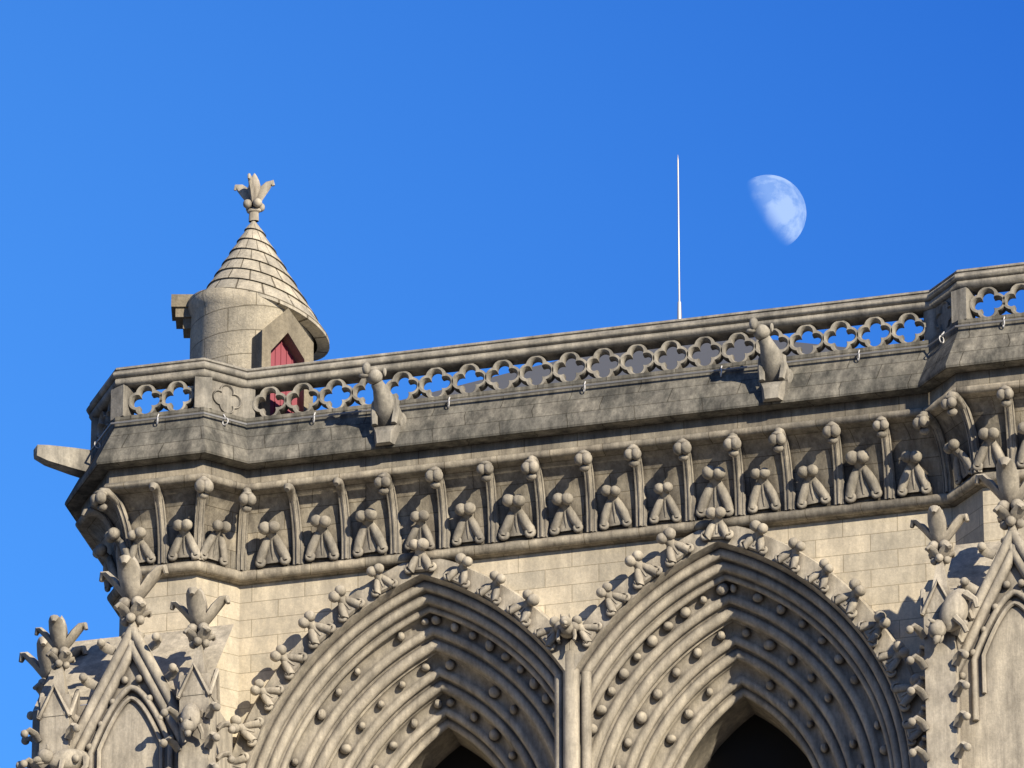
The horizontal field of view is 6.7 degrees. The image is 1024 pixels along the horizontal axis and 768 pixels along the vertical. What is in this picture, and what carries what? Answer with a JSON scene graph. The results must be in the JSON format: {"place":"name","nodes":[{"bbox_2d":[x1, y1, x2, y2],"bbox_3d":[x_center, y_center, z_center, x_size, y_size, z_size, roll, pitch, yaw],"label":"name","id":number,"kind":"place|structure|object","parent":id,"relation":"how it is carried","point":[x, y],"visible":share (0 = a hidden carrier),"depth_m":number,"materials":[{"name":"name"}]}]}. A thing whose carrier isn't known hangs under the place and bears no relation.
{"place":"outdoors","nodes":[
{"label":"outdoors","id":0,"kind":"place"},
{"bbox_2d":[0,0,1023,767],"label":"sky","id":1,"kind":"structure","parent":0,"point":[443,172],"materials":[{"name":"blue"}]},
{"bbox_2d":[119,487,1023,750],"bbox_3d":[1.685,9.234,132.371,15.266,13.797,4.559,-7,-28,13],"label":"wall","id":2,"kind":"structure","parent":0,"point":[885,560],"depth_m":133.76,"materials":[{"name":"stone"}]},
{"bbox_2d":[16,457,1023,767],"bbox_3d":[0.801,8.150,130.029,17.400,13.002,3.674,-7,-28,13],"label":"pinnacles","id":3,"kind":"object","parent":2,"relation":"attached to","point":[132,697],"visible":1,"depth_m":131.56,"materials":[{"name":"stone"}]},
{"bbox_2d":[75,366,1023,616],"bbox_3d":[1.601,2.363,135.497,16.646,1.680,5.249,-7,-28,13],"label":"frieze","id":4,"kind":"object","parent":2,"relation":"on","point":[317,494],"visible":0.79,"depth_m":134.13,"materials":[{"name":"stone"}]},
{"bbox_2d":[65,312,1023,521],"bbox_3d":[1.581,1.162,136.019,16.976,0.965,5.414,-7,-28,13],"label":"cornice","id":5,"kind":"structure","parent":4,"relation":"on","point":[620,405],"depth_m":134.37,"materials":[{"name":"stone"}]},
{"bbox_2d":[33,317,792,477],"bbox_3d":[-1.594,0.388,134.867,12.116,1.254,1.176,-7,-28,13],"label":"gargoyles","id":6,"kind":"object","parent":5,"relation":"on","point":[389,418],"visible":1,"depth_m":134.73,"materials":[{"name":"stone"}]},
{"bbox_2d":[91,287,974,447],"bbox_3d":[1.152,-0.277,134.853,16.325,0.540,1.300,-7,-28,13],"label":"posts","id":7,"kind":"object","parent":5,"relation":"on","point":[205,388],"visible":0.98,"depth_m":135.75,"materials":[{"name":"stone"}]},
{"bbox_2d":[86,262,1023,419],"bbox_3d":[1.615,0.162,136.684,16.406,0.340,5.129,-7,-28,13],"label":"coping","id":8,"kind":"object","parent":7,"relation":"on","point":[624,338],"visible":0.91,"depth_m":135.06,"materials":[{"name":"stone"}]},
{"bbox_2d":[94,316,1004,448],"bbox_3d":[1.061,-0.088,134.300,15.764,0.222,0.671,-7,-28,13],"label":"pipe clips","id":9,"kind":"object","parent":5,"relation":"on","point":[858,357],"visible":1,"depth_m":134.61,"materials":[{"name":"metal"}]},
{"bbox_2d":[90,318,1023,449],"bbox_3d":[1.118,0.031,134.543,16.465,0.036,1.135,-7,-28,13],"label":"base rail","id":10,"kind":"object","parent":9,"relation":"on","point":[569,387],"visible":1,"depth_m":134.61,"materials":[{"name":"white stone"}]},
{"bbox_2d":[96,283,1023,438],"bbox_3d":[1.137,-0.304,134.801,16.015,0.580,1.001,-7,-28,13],"label":"quatrefoils","id":11,"kind":"object","parent":5,"relation":"on","point":[352,398],"visible":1,"depth_m":134.91,"materials":[{"name":"stone"}]},
{"bbox_3d":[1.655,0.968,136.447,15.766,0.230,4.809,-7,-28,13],"label":"terrace edge","id":12,"kind":"object","parent":5,"relation":"on","visible":0},
{"bbox_2d":[188,288,314,407],"bbox_3d":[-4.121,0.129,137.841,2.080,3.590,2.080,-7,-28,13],"label":"turret wall","id":13,"kind":"structure","parent":12,"relation":"on","point":[228,325],"depth_m":137.43,"materials":[{"name":"beige stone"}]},
{"bbox_2d":[171,294,192,337],"bbox_3d":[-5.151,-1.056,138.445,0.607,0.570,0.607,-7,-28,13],"label":"stone bracket","id":14,"kind":"object","parent":13,"relation":"attached to","point":[181,316],"visible":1,"depth_m":138.28,"materials":[{"name":"beige stone"}]},
{"bbox_2d":[206,221,329,360],"bbox_3d":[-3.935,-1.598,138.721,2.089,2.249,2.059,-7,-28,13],"label":"conical roof","id":15,"kind":"structure","parent":13,"relation":"on","point":[252,262],"depth_m":138.07,"materials":[{"name":"beige stone"}]},
{"bbox_2d":[234,173,274,222],"bbox_3d":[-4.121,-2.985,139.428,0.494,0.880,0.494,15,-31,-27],"label":"finial","id":16,"kind":"object","parent":15,"relation":"on","point":[253,194],"visible":1,"depth_m":139.36,"materials":[{"name":"stone"}]},
{"bbox_2d":[252,308,313,416],"bbox_3d":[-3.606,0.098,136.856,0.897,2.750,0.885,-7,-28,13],"label":"door surround","id":17,"kind":"object","parent":13,"relation":"attached to","point":[285,326],"visible":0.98,"depth_m":137.06,"materials":[{"name":"beige stone"}]},
{"bbox_2d":[270,339,296,415],"bbox_3d":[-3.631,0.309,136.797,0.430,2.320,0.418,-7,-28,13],"label":"red door","id":18,"kind":"structure","parent":17,"relation":"in","point":[281,354],"depth_m":137.12,"materials":[{"name":"red wood"}]},
{"bbox_2d":[403,338,854,399],"bbox_3d":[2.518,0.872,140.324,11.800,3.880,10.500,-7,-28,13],"label":"lead roof","id":19,"kind":"structure","parent":12,"relation":"on","point":[604,365],"depth_m":138.27,"materials":[{"name":"grey"}]},
{"bbox_2d":[677,158,681,318],"bbox_3d":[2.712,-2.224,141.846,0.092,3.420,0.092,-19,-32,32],"label":"lightning rod","id":20,"kind":"object","parent":19,"relation":"on","point":[679,313],"visible":0.62,"depth_m":141.77,"materials":[{"name":"grey metal"}]},
{"bbox_2d":[81,385,1023,591],"bbox_3d":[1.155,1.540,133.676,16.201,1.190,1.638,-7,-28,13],"label":"carved frieze ornaments","id":21,"kind":"object","parent":4,"relation":"attached to","point":[862,482],"visible":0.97,"depth_m":133.96,"materials":[{"name":"stone"}]},
{"bbox_2d":[230,507,925,767],"bbox_3d":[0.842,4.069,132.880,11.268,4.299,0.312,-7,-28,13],"label":"crockets","id":22,"kind":"object","parent":2,"relation":"attached to","point":[644,574],"visible":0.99,"depth_m":133.21,"materials":[{"name":"stone"}]},
{"bbox_2d":[556,613,577,643],"bbox_3d":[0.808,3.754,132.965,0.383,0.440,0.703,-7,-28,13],"label":"gargoyle","id":23,"kind":"object","parent":22,"relation":"attached to","point":[566,630],"visible":1,"depth_m":132.84,"materials":[{"name":"stone"}]},
{"bbox_2d":[232,526,926,767],"bbox_3d":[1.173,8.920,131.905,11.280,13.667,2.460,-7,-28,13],"label":"pointed arches","id":24,"kind":"structure","parent":2,"relation":"attached to","point":[735,670],"depth_m":133.59,"materials":[{"name":"stone"}]},
{"bbox_2d":[291,582,887,767],"bbox_3d":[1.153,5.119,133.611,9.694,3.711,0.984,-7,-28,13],"label":"ball ornaments","id":25,"kind":"object","parent":24,"relation":"attached to","point":[722,588],"visible":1,"depth_m":133.52,"materials":[{"name":"stone"}]},
{"bbox_2d":[435,559,911,767],"bbox_3d":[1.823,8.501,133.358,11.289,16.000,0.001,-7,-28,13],"label":"arched opening","id":26,"kind":"object","parent":24,"relation":"attached to","point":[754,741],"depth_m":134.33,"materials":[{"name":"black"}]}
]}

